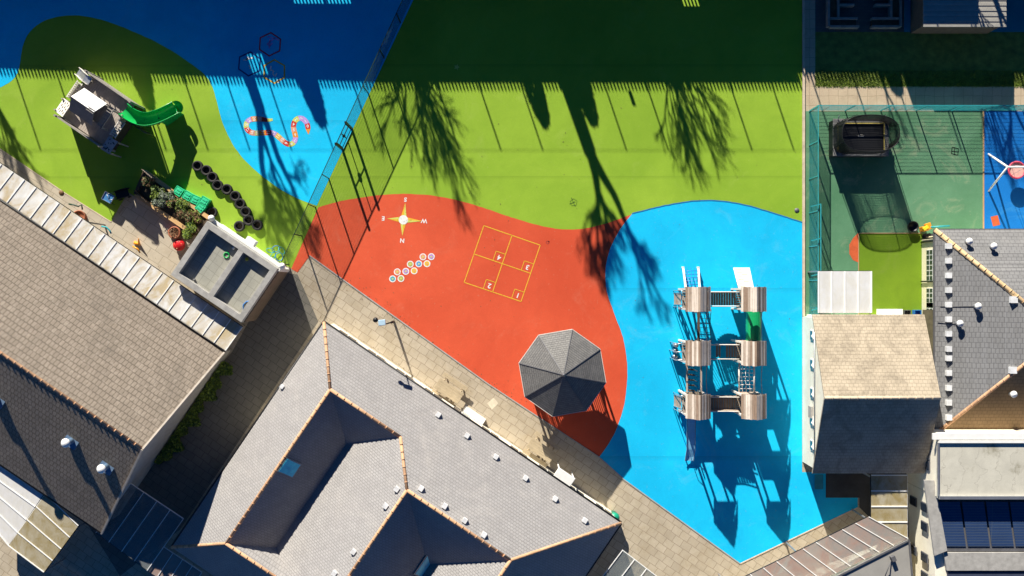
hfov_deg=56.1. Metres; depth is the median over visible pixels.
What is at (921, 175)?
green court
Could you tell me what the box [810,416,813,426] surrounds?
window
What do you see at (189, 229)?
shrub
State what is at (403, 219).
painted compass
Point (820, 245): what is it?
teal fence
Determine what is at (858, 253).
edging strip
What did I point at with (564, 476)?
porch roof
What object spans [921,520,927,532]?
window
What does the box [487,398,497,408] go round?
pale slab
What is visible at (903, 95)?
paved path
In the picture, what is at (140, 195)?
picket panel
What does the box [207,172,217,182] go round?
tyre
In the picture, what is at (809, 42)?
side path
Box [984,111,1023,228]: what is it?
blue court
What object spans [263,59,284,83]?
painted hexagon
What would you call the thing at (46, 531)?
glazed canopy
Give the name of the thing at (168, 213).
timber planter
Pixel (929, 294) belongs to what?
window
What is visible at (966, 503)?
flat roofed building
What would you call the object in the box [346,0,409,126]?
fence
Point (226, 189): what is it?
tyre
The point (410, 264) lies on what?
painted spot
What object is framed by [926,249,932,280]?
window
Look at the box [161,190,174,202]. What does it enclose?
shrub
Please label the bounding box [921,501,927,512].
window
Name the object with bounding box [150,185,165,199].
shrub
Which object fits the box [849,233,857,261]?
orange patch
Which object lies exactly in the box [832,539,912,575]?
flat roofed building
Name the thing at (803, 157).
kerb
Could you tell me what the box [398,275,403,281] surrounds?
painted spot
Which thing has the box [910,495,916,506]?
window
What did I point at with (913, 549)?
window
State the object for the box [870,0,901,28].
raised bed
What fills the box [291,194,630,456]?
red rubber area
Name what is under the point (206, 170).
tyre
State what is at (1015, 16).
teal court
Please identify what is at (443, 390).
picnic table
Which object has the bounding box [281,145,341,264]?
fence
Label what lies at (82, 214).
tub
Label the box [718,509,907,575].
glazed canopy
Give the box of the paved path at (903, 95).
[805,86,1023,110]
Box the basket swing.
[988,153,1023,191]
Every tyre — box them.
[192,161,202,171]
[201,165,211,175]
[206,207,217,216]
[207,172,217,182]
[212,180,222,190]
[221,184,232,194]
[230,191,240,201]
[234,198,245,208]
[234,221,244,231]
[240,206,251,216]
[243,215,253,225]
[252,220,262,230]
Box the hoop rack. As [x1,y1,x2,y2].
[266,245,284,260]
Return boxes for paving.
[0,193,867,575]
[90,273,317,575]
[815,0,903,31]
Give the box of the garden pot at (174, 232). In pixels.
[168,226,180,238]
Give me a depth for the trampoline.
59.00 m
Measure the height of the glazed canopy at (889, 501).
2.445 m
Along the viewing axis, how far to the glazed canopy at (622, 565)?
57.70 m
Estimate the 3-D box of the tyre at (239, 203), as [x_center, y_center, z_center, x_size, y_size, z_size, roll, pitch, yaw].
[-16.950,-5.250,59.862,0.680,0.240,0.685,-44,90,0]
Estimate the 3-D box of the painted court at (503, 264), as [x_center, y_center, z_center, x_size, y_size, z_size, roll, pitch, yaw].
[-0.605,-1.512,59.974,3.804,0.003,3.804,19,90,0]
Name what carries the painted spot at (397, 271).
on the red rubber area at (356, 239)
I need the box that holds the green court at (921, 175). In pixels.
[805,111,982,315]
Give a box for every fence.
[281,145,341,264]
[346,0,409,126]
[809,105,1023,110]
[809,106,818,314]
[810,204,820,310]
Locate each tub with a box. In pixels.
[75,210,86,219]
[907,221,918,231]
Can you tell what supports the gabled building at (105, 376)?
on the paving at (654, 539)
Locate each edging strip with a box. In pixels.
[310,256,739,563]
[632,200,801,222]
[740,507,857,563]
[858,233,858,313]
[859,233,921,233]
[983,111,983,228]
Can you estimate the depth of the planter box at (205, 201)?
59.56 m
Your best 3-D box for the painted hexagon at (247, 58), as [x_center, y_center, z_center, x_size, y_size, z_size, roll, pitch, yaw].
[-16.400,-14.000,59.975,1.450,0.001,1.594,0,90,0]
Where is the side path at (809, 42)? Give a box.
[805,0,814,85]
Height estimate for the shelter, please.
3.900 m
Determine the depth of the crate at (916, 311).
59.78 m
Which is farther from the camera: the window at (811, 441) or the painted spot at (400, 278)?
the painted spot at (400, 278)
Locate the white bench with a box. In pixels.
[876,309,902,313]
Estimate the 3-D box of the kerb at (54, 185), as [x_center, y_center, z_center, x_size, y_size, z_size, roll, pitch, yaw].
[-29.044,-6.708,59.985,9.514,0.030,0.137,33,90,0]
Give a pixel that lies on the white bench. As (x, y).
(889, 311)
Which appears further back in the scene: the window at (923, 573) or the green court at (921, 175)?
the green court at (921, 175)
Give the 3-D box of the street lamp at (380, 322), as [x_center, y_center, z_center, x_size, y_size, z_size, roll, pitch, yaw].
[-7.656,1.938,57.655,0.753,4.690,0.497,0,90,0]
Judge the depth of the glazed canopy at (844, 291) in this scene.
57.57 m
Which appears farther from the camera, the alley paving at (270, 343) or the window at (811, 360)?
the alley paving at (270, 343)
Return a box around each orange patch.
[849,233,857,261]
[991,215,999,225]
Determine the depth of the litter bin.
59.04 m
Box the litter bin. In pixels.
[611,511,619,518]
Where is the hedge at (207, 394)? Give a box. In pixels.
[154,361,232,464]
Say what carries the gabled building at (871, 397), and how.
on the ground
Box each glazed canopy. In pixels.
[0,162,243,350]
[0,466,43,545]
[9,496,84,571]
[96,483,183,570]
[148,547,201,575]
[603,550,655,575]
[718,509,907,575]
[807,271,871,312]
[863,473,907,537]
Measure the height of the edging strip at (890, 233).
0.050 m
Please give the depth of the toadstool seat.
59.52 m
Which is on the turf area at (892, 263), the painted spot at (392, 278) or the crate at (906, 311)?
the crate at (906, 311)
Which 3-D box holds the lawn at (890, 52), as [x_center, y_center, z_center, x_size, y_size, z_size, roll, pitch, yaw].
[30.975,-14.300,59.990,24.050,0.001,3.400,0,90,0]
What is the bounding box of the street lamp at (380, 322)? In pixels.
[373,317,394,325]
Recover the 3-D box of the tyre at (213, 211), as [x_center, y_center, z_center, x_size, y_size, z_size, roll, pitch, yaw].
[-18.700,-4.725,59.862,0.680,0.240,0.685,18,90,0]
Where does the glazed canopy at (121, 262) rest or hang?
on the patio
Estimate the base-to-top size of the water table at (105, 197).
0.629 m
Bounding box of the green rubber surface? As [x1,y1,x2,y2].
[0,0,801,281]
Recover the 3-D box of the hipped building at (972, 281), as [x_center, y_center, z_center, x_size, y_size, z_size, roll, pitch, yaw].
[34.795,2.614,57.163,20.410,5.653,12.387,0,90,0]
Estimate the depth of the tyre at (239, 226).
59.77 m
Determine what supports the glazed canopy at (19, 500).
attached to the glazed canopy at (46, 531)
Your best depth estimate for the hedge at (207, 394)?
59.48 m
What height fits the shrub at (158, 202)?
0.649 m
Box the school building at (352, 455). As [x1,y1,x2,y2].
[171,321,621,575]
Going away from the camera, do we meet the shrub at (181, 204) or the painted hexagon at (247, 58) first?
the shrub at (181, 204)
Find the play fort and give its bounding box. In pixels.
[53,67,183,157]
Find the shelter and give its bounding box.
[519,329,605,416]
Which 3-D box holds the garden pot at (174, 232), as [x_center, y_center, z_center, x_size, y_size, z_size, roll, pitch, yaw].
[-20.925,-3.425,59.640,0.800,0.720,0.788,0,90,0]
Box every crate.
[903,310,910,313]
[912,310,921,313]
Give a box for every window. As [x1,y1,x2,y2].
[810,330,813,339]
[810,359,813,368]
[810,387,813,398]
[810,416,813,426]
[810,439,813,450]
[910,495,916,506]
[911,544,916,555]
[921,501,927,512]
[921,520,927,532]
[921,551,927,563]
[921,570,927,575]
[925,460,929,470]
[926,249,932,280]
[926,288,932,307]
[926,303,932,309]
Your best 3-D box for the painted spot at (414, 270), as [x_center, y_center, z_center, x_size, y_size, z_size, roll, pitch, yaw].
[-6.115,-1.073,59.973,0.430,0.004,0.430,0,90,0]
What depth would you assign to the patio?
59.99 m
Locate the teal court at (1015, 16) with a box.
[904,0,1023,31]
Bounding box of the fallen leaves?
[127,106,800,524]
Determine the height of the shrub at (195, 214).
0.556 m
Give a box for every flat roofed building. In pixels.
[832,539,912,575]
[907,429,1023,575]
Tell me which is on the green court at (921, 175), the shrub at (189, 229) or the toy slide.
the toy slide
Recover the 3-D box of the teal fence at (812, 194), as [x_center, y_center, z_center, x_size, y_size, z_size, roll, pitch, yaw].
[18.575,-4.688,59.100,0.060,1.800,12.735,0,90,0]
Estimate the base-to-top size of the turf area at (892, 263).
0.001 m
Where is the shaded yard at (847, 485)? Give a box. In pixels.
[826,473,908,541]
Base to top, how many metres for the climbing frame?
3.850 m
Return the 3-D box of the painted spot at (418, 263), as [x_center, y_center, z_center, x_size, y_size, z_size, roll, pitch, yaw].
[-5.823,-1.510,59.973,0.430,0.004,0.430,0,90,0]
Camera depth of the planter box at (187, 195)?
59.56 m
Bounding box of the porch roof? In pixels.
[554,462,574,485]
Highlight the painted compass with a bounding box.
[382,197,426,242]
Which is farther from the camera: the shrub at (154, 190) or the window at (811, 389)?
the shrub at (154, 190)
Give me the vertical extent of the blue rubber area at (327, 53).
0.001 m
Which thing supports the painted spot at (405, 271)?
on the red rubber area at (356, 239)
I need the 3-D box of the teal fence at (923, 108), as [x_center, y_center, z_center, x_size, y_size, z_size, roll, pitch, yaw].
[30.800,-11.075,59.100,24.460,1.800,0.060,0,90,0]
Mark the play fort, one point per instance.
(97, 110)
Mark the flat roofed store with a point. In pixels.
(233, 283)
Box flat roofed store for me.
[171,215,289,321]
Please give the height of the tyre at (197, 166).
0.240 m
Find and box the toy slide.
[919,223,949,231]
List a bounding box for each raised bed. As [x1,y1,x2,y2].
[826,0,858,28]
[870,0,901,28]
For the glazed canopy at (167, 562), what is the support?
on the paving at (654, 539)
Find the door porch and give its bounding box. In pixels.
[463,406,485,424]
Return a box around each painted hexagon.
[238,51,260,76]
[259,32,280,56]
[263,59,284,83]
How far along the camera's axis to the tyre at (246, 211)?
59.77 m
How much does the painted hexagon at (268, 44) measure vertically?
0.001 m
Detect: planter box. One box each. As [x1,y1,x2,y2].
[174,186,184,196]
[182,190,194,200]
[190,194,200,204]
[194,202,207,212]
[198,196,211,206]
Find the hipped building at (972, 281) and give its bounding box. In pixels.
[920,228,1023,429]
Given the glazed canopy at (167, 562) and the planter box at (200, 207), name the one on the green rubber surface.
the planter box at (200, 207)
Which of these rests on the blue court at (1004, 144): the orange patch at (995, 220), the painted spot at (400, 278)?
the orange patch at (995, 220)
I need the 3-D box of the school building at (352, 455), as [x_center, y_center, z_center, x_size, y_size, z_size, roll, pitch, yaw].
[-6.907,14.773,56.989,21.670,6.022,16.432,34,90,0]
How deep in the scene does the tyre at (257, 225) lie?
59.77 m
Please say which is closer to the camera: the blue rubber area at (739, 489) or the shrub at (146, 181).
the shrub at (146, 181)
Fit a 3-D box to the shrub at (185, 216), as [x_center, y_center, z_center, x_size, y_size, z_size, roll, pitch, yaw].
[-20.247,-4.502,59.448,1.192,0.618,0.836,43,90,0]
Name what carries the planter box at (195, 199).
on the green rubber surface
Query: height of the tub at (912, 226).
0.330 m
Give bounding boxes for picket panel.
[134,190,146,201]
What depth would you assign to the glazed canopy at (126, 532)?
57.60 m
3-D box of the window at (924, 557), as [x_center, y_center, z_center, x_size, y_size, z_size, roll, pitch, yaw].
[24.650,16.100,57.400,0.090,0.900,0.550,0,90,0]
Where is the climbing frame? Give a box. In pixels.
[669,267,766,460]
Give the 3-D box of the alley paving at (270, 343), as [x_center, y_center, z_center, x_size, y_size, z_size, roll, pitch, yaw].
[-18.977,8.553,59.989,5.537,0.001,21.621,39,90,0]
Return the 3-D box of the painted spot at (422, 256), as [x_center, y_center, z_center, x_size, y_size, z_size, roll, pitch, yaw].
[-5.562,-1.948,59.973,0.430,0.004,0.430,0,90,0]
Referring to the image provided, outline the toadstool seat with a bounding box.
[173,239,184,250]
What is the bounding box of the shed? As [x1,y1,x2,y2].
[910,0,1006,33]
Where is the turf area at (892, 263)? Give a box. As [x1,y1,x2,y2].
[859,234,922,313]
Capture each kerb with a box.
[0,149,110,221]
[802,0,804,315]
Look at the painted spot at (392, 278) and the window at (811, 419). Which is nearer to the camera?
the window at (811, 419)
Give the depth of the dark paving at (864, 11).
59.99 m
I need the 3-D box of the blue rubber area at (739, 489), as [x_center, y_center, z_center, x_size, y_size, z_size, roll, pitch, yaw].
[13.525,5.863,59.976,16.150,0.001,22.675,0,90,0]
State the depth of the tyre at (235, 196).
59.77 m
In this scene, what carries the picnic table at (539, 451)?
on the paving at (654, 539)
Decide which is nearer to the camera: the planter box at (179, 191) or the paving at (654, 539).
the planter box at (179, 191)
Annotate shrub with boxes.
[140,176,155,188]
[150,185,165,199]
[151,189,167,207]
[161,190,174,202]
[166,198,179,211]
[175,198,189,211]
[176,209,192,222]
[181,219,196,240]
[187,209,201,223]
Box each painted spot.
[389,275,395,281]
[394,268,400,274]
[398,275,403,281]
[402,268,408,274]
[407,261,413,267]
[411,267,417,273]
[415,260,421,266]
[420,253,425,259]
[424,260,429,266]
[428,253,434,259]
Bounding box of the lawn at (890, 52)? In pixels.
[815,32,1023,85]
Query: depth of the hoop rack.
59.61 m
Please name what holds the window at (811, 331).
in the gabled building at (871, 397)
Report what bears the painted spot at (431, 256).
on the red rubber area at (356, 239)
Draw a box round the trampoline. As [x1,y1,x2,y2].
[828,114,899,156]
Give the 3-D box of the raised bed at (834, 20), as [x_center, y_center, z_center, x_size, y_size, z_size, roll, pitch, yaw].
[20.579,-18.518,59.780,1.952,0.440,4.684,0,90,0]
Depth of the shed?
57.88 m
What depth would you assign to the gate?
58.82 m
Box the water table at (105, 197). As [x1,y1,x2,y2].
[101,191,114,204]
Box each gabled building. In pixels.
[0,199,229,534]
[802,314,940,472]
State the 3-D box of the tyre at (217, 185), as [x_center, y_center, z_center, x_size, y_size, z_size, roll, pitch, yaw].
[-18.350,-6.400,59.862,0.685,0.240,0.680,-13,90,0]
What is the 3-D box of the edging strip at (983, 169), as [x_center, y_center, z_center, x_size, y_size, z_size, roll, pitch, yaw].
[29.450,-7.275,59.975,0.090,0.050,7.550,0,90,0]
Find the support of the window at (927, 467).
in the flat roofed building at (966, 503)
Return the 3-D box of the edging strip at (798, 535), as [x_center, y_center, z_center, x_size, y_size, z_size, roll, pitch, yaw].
[17.925,15.475,59.980,8.141,0.040,0.071,-25,90,0]
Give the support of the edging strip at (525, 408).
on the paving at (654, 539)
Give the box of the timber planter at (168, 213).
[133,170,208,234]
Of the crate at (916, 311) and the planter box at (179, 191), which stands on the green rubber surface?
the planter box at (179, 191)
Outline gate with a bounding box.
[335,121,352,149]
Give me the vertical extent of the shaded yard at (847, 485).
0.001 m
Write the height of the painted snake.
0.004 m
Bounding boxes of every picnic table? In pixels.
[432,372,467,405]
[522,431,559,467]
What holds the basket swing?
on the blue court at (1004, 144)
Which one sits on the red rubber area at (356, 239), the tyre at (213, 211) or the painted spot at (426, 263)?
the painted spot at (426, 263)
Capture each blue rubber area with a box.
[0,0,412,204]
[600,201,857,562]
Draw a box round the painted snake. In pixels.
[244,116,309,146]
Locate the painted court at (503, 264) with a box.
[464,225,540,301]
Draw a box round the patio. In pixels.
[0,150,239,357]
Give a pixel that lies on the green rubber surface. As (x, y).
(646, 104)
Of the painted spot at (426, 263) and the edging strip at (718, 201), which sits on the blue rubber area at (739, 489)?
the edging strip at (718, 201)

